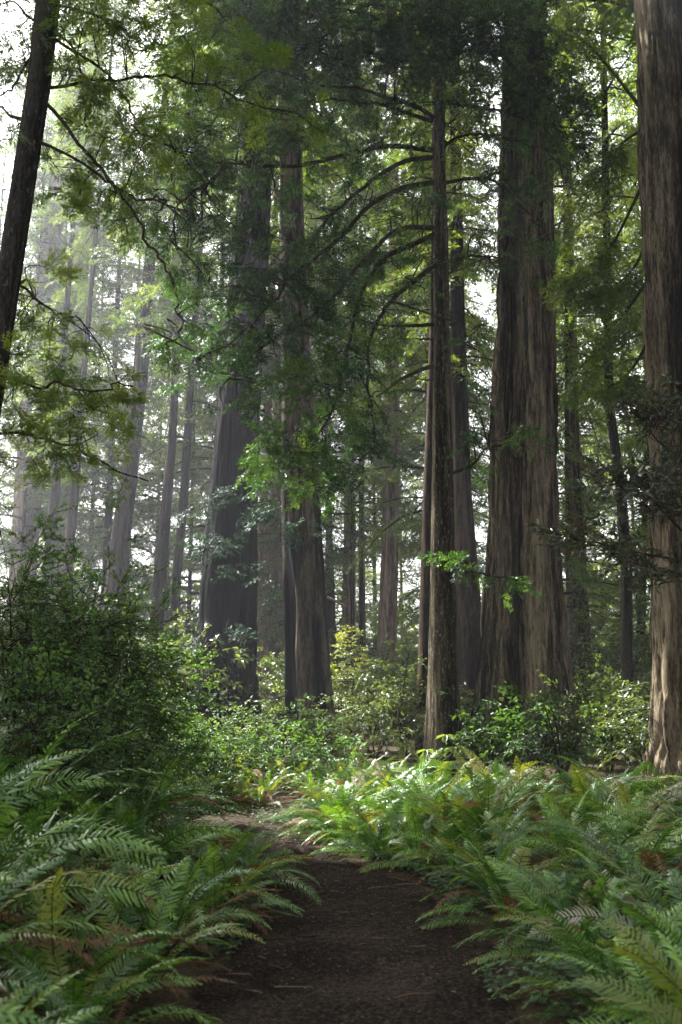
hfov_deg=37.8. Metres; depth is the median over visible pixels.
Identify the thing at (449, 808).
sword fern
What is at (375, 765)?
sword fern
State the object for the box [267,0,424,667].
conifer tree
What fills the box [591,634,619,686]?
understory shrub
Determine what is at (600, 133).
conifer tree
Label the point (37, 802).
sword fern
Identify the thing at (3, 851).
sword fern
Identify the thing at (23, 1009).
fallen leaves
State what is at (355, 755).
sword fern
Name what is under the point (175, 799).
sword fern
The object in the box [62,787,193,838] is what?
sword fern
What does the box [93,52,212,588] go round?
conifer tree
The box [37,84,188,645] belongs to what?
conifer tree
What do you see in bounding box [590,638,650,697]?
understory shrub
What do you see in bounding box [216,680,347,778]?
leafy shrub
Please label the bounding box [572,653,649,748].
understory shrub
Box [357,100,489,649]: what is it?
conifer tree
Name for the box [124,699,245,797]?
leafy shrub
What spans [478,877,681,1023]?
sword fern
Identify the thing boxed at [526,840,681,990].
sword fern
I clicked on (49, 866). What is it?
sword fern
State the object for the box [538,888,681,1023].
sword fern
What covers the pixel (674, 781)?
sword fern
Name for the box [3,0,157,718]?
conifer tree
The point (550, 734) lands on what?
rhododendron
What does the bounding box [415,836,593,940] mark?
sword fern
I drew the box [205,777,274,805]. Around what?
sword fern
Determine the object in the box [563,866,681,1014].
sword fern
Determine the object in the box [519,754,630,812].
sword fern
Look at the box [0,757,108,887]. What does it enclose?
sword fern
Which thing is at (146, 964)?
sword fern
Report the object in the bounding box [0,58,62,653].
conifer tree
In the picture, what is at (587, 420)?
conifer tree
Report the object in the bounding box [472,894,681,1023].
sword fern
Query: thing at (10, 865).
sword fern
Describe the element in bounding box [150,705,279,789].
leafy shrub
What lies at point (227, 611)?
redwood tree
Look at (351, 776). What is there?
sword fern
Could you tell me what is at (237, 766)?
sword fern
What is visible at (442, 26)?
hemlock tree
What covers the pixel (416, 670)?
understory shrub
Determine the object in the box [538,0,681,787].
redwood tree
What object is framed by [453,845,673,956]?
sword fern
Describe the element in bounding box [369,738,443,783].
sword fern
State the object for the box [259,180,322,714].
conifer tree
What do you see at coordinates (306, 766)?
sword fern
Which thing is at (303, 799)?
sword fern
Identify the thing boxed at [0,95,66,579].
conifer tree
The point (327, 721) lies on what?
leafy shrub
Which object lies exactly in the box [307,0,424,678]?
conifer tree
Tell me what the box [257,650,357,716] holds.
understory shrub
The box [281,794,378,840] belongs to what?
sword fern
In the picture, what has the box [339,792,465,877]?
sword fern
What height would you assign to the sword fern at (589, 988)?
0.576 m
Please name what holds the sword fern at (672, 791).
on the ground at (157, 997)
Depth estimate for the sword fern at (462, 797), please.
10.52 m
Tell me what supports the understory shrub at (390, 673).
on the ground at (157, 997)
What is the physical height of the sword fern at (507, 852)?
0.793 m
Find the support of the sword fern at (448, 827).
on the ground at (157, 997)
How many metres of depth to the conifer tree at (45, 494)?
62.76 m
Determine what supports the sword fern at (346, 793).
on the ground at (157, 997)
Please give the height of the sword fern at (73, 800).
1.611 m
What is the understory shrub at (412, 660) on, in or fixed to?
on the ground at (157, 997)
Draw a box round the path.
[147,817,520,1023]
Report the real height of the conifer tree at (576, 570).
37.866 m
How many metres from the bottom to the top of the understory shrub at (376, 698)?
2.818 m
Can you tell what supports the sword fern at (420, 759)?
on the ground at (157, 997)
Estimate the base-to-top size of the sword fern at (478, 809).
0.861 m
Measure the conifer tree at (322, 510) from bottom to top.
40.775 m
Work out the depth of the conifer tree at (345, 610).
60.17 m
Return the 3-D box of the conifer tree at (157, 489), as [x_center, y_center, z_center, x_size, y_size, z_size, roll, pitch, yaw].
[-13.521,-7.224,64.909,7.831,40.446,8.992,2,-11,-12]
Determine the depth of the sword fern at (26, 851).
5.81 m
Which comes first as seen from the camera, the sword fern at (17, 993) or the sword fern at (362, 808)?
the sword fern at (17, 993)
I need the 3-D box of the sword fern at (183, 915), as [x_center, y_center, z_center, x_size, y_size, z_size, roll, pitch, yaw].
[-1.183,2.570,6.521,1.554,0.760,1.336,0,-11,0]
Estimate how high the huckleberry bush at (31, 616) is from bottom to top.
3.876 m
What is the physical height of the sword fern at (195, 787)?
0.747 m
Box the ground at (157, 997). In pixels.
[0,714,681,1023]
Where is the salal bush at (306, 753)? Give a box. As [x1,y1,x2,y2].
[208,693,372,790]
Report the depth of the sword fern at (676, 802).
11.58 m
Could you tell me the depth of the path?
6.09 m
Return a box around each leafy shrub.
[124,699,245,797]
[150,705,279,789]
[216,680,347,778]
[260,699,347,769]
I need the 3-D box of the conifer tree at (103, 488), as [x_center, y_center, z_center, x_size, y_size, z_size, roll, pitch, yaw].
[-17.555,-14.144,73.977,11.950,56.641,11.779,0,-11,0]
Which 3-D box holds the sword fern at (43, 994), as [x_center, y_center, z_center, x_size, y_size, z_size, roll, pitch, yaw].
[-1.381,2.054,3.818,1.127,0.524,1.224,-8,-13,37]
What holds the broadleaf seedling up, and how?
on the ground at (157, 997)
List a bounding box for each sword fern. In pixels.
[0,702,83,807]
[0,712,179,880]
[0,724,37,831]
[0,738,178,855]
[0,739,163,841]
[0,749,170,880]
[0,752,146,827]
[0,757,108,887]
[0,785,178,946]
[0,793,179,910]
[0,840,43,860]
[0,846,17,933]
[0,855,142,967]
[0,867,202,1023]
[0,868,79,1016]
[0,933,45,1023]
[0,941,224,1023]
[0,988,24,1019]
[0,988,31,1023]
[1,784,84,826]
[1,787,166,944]
[1,983,102,1023]
[5,855,190,963]
[13,969,107,1023]
[20,786,251,924]
[24,761,211,877]
[24,856,264,1020]
[26,739,238,863]
[60,843,281,957]
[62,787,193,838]
[97,752,276,883]
[138,833,309,942]
[149,809,305,885]
[156,768,240,804]
[160,836,295,917]
[170,769,237,807]
[175,812,320,905]
[197,768,263,800]
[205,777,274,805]
[209,753,259,793]
[228,773,294,808]
[233,759,290,790]
[235,766,304,797]
[250,746,312,780]
[251,756,317,792]
[262,777,406,828]
[268,785,380,845]
[276,752,342,783]
[278,770,335,804]
[280,782,371,828]
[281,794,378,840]
[285,781,400,848]
[286,770,349,798]
[297,753,399,806]
[300,772,361,797]
[301,785,428,861]
[306,757,373,784]
[306,767,433,821]
[308,797,446,860]
[313,735,383,780]
[317,785,406,841]
[326,755,396,785]
[335,752,450,803]
[336,771,392,797]
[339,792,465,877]
[345,774,469,840]
[353,748,451,811]
[365,769,498,825]
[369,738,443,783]
[369,773,515,845]
[375,777,495,832]
[377,761,501,801]
[381,799,521,875]
[389,771,479,833]
[392,740,473,784]
[392,757,481,801]
[398,776,509,839]
[411,810,564,901]
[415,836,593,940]
[421,765,558,841]
[428,788,563,870]
[430,750,510,791]
[437,816,583,921]
[445,757,565,818]
[453,746,559,809]
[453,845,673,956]
[457,855,654,996]
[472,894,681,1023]
[474,755,574,820]
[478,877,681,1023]
[481,789,640,874]
[498,842,681,947]
[504,795,676,888]
[506,810,681,911]
[506,937,681,1023]
[517,764,667,825]
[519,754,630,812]
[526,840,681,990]
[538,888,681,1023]
[539,755,681,817]
[542,778,626,813]
[543,770,681,852]
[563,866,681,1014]
[567,918,681,1023]
[568,778,630,796]
[576,931,681,1023]
[602,767,658,808]
[613,779,681,876]
[613,838,681,890]
[621,762,681,816]
[625,876,681,1023]
[629,779,680,804]
[660,773,681,819]
[663,769,681,805]
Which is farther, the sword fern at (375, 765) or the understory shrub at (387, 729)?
the understory shrub at (387, 729)
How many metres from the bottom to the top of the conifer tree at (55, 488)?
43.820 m
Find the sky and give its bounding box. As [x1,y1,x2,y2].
[0,0,650,653]
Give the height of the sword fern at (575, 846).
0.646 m
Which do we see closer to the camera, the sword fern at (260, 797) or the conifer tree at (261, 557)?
the sword fern at (260, 797)
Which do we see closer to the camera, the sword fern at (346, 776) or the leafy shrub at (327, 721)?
the sword fern at (346, 776)
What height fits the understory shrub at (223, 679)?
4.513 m
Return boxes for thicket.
[0,567,649,705]
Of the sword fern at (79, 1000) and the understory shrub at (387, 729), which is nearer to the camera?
the sword fern at (79, 1000)
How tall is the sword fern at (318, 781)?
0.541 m
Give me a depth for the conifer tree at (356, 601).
77.88 m
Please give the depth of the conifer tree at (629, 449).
39.41 m
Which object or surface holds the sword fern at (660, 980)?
on the ground at (157, 997)
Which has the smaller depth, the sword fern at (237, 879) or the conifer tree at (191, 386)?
the sword fern at (237, 879)
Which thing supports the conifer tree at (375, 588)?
on the ground at (157, 997)
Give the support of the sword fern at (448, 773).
on the ground at (157, 997)
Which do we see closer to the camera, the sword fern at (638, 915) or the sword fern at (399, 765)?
the sword fern at (638, 915)
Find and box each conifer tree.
[0,0,102,620]
[0,19,115,612]
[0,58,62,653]
[0,68,91,659]
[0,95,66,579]
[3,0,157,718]
[4,2,123,606]
[7,0,122,673]
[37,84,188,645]
[41,0,175,597]
[44,0,218,678]
[44,10,118,604]
[75,150,187,664]
[89,1,220,628]
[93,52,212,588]
[117,8,233,673]
[121,5,263,692]
[126,153,230,697]
[135,60,281,614]
[174,140,261,601]
[209,90,336,714]
[256,28,372,648]
[257,187,349,648]
[257,190,357,631]
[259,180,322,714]
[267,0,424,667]
[276,29,371,715]
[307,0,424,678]
[310,8,424,672]
[315,70,401,708]
[321,3,498,575]
[321,162,381,648]
[329,1,449,723]
[335,198,420,659]
[342,138,424,637]
[353,38,496,587]
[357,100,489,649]
[359,0,514,757]
[360,4,501,713]
[369,61,496,579]
[469,0,644,715]
[473,123,649,707]
[478,211,603,637]
[480,223,497,594]
[549,0,643,741]
[550,64,622,611]
[554,152,650,676]
[556,2,648,565]
[558,196,634,642]
[563,174,650,644]
[577,20,648,576]
[591,13,651,687]
[597,35,648,695]
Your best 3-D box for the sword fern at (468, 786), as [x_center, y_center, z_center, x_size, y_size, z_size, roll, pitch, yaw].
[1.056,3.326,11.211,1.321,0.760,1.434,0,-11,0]
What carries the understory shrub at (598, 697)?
on the ground at (157, 997)
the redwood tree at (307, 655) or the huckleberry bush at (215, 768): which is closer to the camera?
the huckleberry bush at (215, 768)
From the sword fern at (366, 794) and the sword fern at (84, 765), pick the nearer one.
the sword fern at (84, 765)
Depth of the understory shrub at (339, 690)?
33.37 m
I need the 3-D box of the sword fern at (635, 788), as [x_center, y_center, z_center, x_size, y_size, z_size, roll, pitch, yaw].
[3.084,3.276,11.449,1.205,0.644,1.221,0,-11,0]
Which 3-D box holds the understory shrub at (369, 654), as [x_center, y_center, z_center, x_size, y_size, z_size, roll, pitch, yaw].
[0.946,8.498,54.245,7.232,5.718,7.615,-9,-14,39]
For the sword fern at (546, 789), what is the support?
on the ground at (157, 997)
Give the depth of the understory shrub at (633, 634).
47.56 m
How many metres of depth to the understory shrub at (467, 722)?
19.67 m
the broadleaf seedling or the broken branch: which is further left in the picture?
the broken branch
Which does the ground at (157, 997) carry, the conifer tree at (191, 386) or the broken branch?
the conifer tree at (191, 386)
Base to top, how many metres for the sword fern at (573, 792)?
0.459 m
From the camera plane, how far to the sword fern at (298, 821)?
11.99 m
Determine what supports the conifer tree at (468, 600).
on the ground at (157, 997)
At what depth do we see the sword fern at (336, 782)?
13.57 m
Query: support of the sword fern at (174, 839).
on the ground at (157, 997)
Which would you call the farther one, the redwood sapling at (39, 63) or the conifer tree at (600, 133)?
the conifer tree at (600, 133)
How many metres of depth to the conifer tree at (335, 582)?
59.58 m
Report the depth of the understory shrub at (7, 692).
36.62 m
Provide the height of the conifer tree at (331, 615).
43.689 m
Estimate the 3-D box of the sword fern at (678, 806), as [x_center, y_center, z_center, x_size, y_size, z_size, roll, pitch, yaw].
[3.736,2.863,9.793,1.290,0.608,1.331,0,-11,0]
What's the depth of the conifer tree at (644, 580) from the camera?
51.20 m
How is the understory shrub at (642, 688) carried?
on the ground at (157, 997)
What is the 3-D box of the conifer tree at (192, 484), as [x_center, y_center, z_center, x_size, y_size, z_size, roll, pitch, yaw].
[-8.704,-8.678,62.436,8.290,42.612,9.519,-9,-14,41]
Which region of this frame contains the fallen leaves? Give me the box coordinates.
[0,760,675,1023]
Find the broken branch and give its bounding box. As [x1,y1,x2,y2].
[327,596,347,608]
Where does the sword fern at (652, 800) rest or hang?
on the ground at (157, 997)
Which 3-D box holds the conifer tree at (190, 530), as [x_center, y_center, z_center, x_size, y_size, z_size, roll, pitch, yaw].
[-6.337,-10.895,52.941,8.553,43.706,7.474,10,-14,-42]
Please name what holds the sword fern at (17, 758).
on the ground at (157, 997)
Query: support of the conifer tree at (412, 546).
on the ground at (157, 997)
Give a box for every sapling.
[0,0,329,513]
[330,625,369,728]
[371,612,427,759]
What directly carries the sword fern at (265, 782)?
on the ground at (157, 997)
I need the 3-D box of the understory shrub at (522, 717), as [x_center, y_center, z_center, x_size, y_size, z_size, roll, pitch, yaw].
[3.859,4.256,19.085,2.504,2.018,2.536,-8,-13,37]
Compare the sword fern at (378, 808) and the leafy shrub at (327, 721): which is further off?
the leafy shrub at (327, 721)
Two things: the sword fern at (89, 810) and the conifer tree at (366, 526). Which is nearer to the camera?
the sword fern at (89, 810)
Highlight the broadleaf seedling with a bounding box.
[416,734,464,771]
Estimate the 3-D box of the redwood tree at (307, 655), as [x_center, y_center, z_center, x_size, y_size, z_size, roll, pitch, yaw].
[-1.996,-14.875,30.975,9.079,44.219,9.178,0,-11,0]
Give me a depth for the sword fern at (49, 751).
7.77 m
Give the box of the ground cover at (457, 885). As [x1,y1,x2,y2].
[4,802,671,1023]
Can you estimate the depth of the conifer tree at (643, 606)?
47.99 m
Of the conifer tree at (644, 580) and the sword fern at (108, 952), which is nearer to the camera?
the sword fern at (108, 952)
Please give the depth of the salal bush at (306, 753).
16.80 m
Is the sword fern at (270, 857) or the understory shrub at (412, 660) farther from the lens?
the understory shrub at (412, 660)
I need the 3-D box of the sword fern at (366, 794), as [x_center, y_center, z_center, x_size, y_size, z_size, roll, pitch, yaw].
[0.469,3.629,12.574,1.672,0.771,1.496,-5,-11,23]
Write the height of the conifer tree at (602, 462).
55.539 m
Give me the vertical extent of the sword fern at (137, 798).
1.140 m
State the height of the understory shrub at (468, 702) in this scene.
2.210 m
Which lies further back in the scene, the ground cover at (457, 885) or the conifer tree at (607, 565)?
the conifer tree at (607, 565)
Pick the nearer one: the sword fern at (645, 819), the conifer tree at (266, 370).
the sword fern at (645, 819)
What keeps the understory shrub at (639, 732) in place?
on the ground at (157, 997)
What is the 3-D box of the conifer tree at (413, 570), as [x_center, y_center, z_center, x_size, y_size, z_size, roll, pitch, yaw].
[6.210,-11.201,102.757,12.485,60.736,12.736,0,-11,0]
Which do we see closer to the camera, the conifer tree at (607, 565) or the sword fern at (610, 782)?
the sword fern at (610, 782)
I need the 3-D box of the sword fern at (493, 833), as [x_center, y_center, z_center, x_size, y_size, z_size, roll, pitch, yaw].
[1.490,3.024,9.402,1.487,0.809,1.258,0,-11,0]
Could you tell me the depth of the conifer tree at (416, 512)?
42.55 m
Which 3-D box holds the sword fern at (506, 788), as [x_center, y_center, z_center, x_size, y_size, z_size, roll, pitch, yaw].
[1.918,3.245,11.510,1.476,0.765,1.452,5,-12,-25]
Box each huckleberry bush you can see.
[0,490,202,763]
[0,558,232,793]
[0,640,208,832]
[41,641,238,809]
[117,707,274,805]
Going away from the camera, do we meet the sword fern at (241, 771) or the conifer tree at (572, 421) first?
the sword fern at (241, 771)
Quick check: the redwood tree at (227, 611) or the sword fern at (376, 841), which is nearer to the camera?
the sword fern at (376, 841)
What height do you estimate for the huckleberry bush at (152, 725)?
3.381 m
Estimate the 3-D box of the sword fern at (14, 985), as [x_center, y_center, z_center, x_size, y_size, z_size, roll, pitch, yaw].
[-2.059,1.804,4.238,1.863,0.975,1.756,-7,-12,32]
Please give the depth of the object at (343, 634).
33.60 m
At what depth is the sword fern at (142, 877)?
6.09 m
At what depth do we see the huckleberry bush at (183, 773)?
12.83 m
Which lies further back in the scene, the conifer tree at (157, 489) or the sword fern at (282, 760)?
the conifer tree at (157, 489)
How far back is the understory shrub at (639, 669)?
33.54 m
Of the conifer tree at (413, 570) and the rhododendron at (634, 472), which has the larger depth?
the conifer tree at (413, 570)
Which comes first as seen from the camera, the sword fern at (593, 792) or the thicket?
the sword fern at (593, 792)
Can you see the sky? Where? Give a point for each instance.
(9, 170)
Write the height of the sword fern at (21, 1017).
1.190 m
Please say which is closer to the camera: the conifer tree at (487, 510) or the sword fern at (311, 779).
the sword fern at (311, 779)
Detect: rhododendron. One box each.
[503,676,612,792]
[526,372,681,599]
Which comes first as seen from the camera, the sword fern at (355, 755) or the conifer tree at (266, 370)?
the sword fern at (355, 755)
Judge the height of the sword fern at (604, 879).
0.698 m
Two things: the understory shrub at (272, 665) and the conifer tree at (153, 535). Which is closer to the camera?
the understory shrub at (272, 665)
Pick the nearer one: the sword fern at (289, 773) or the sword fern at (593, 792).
the sword fern at (593, 792)
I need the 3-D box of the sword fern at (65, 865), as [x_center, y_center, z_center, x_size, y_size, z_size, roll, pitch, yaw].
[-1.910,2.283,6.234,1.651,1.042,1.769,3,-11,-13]
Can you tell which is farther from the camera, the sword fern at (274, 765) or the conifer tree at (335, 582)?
the conifer tree at (335, 582)
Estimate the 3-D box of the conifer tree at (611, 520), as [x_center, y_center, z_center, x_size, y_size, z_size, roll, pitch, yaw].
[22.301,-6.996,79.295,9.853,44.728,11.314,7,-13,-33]
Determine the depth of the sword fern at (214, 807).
9.00 m
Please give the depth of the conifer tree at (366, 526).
60.94 m
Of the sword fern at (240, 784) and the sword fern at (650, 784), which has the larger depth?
the sword fern at (240, 784)
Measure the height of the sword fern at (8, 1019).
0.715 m
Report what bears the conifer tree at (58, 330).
on the ground at (157, 997)
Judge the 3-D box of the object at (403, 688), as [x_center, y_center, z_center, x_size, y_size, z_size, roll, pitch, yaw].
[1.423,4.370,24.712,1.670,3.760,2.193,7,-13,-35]
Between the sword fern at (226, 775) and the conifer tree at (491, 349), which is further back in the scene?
the conifer tree at (491, 349)
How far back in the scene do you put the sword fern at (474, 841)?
8.25 m
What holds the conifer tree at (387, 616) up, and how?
on the ground at (157, 997)
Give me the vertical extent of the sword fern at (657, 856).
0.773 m
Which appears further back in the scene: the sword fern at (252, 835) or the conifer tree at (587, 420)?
the conifer tree at (587, 420)
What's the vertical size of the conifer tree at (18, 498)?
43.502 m
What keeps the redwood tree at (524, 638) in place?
on the ground at (157, 997)
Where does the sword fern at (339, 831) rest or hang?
on the ground at (157, 997)
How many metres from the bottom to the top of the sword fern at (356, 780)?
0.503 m
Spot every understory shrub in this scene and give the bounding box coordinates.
[0,629,48,729]
[92,608,283,718]
[256,647,351,724]
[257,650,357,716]
[269,647,416,741]
[293,681,424,763]
[329,616,417,704]
[333,632,417,732]
[335,669,416,733]
[336,653,475,757]
[365,661,417,705]
[414,682,472,746]
[430,684,570,779]
[479,681,606,781]
[535,665,648,769]
[569,606,651,705]
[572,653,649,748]
[572,680,649,771]
[577,671,651,742]
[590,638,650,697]
[591,608,651,694]
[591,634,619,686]
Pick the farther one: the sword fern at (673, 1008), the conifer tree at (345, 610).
the conifer tree at (345, 610)
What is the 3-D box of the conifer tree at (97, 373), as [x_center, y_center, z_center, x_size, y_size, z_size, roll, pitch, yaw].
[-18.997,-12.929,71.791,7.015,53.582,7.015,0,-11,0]
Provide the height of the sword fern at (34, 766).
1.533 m
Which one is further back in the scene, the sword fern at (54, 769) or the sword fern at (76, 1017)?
the sword fern at (54, 769)
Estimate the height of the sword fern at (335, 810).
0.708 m
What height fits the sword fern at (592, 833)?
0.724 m
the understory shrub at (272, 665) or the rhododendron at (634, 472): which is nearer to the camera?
the rhododendron at (634, 472)
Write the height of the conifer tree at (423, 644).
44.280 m
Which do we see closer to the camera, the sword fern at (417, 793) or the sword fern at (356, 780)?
the sword fern at (417, 793)
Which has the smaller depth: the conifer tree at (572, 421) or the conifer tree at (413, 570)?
the conifer tree at (572, 421)
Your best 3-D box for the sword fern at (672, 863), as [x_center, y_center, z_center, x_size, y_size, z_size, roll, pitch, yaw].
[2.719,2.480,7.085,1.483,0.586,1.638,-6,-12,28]
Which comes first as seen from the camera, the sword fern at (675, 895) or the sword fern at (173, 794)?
the sword fern at (675, 895)
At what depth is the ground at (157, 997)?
6.72 m
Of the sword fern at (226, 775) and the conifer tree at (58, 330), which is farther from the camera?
the conifer tree at (58, 330)
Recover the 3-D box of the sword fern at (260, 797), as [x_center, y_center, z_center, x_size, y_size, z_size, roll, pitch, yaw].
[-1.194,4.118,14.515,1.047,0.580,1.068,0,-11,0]
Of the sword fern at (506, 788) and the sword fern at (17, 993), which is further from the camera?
the sword fern at (506, 788)
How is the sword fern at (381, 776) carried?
on the ground at (157, 997)
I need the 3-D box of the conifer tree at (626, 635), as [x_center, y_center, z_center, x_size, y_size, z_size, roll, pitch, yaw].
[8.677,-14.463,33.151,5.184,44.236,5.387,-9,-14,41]
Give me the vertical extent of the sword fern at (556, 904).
0.626 m
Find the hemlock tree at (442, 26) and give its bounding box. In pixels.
[100,0,615,776]
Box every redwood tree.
[125,0,388,754]
[142,0,399,738]
[412,0,637,761]
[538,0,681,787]
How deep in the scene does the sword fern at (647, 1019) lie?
3.65 m
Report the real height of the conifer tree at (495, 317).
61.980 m
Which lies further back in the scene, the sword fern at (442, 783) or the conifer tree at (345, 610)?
the conifer tree at (345, 610)
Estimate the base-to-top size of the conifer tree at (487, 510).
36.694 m
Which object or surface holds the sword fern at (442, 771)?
on the ground at (157, 997)
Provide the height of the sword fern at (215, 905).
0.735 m
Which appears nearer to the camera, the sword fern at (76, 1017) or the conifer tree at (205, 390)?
the sword fern at (76, 1017)
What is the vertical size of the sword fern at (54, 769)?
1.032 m
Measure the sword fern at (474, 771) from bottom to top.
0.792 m
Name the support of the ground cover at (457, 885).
on the ground at (157, 997)
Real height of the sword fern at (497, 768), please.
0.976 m
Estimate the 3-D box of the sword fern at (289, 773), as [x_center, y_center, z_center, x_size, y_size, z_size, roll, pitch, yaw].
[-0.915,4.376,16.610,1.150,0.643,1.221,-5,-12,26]
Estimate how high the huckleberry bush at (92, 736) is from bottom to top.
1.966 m
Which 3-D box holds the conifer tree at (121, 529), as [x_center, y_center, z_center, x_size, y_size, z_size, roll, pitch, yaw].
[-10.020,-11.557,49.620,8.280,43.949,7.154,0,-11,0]

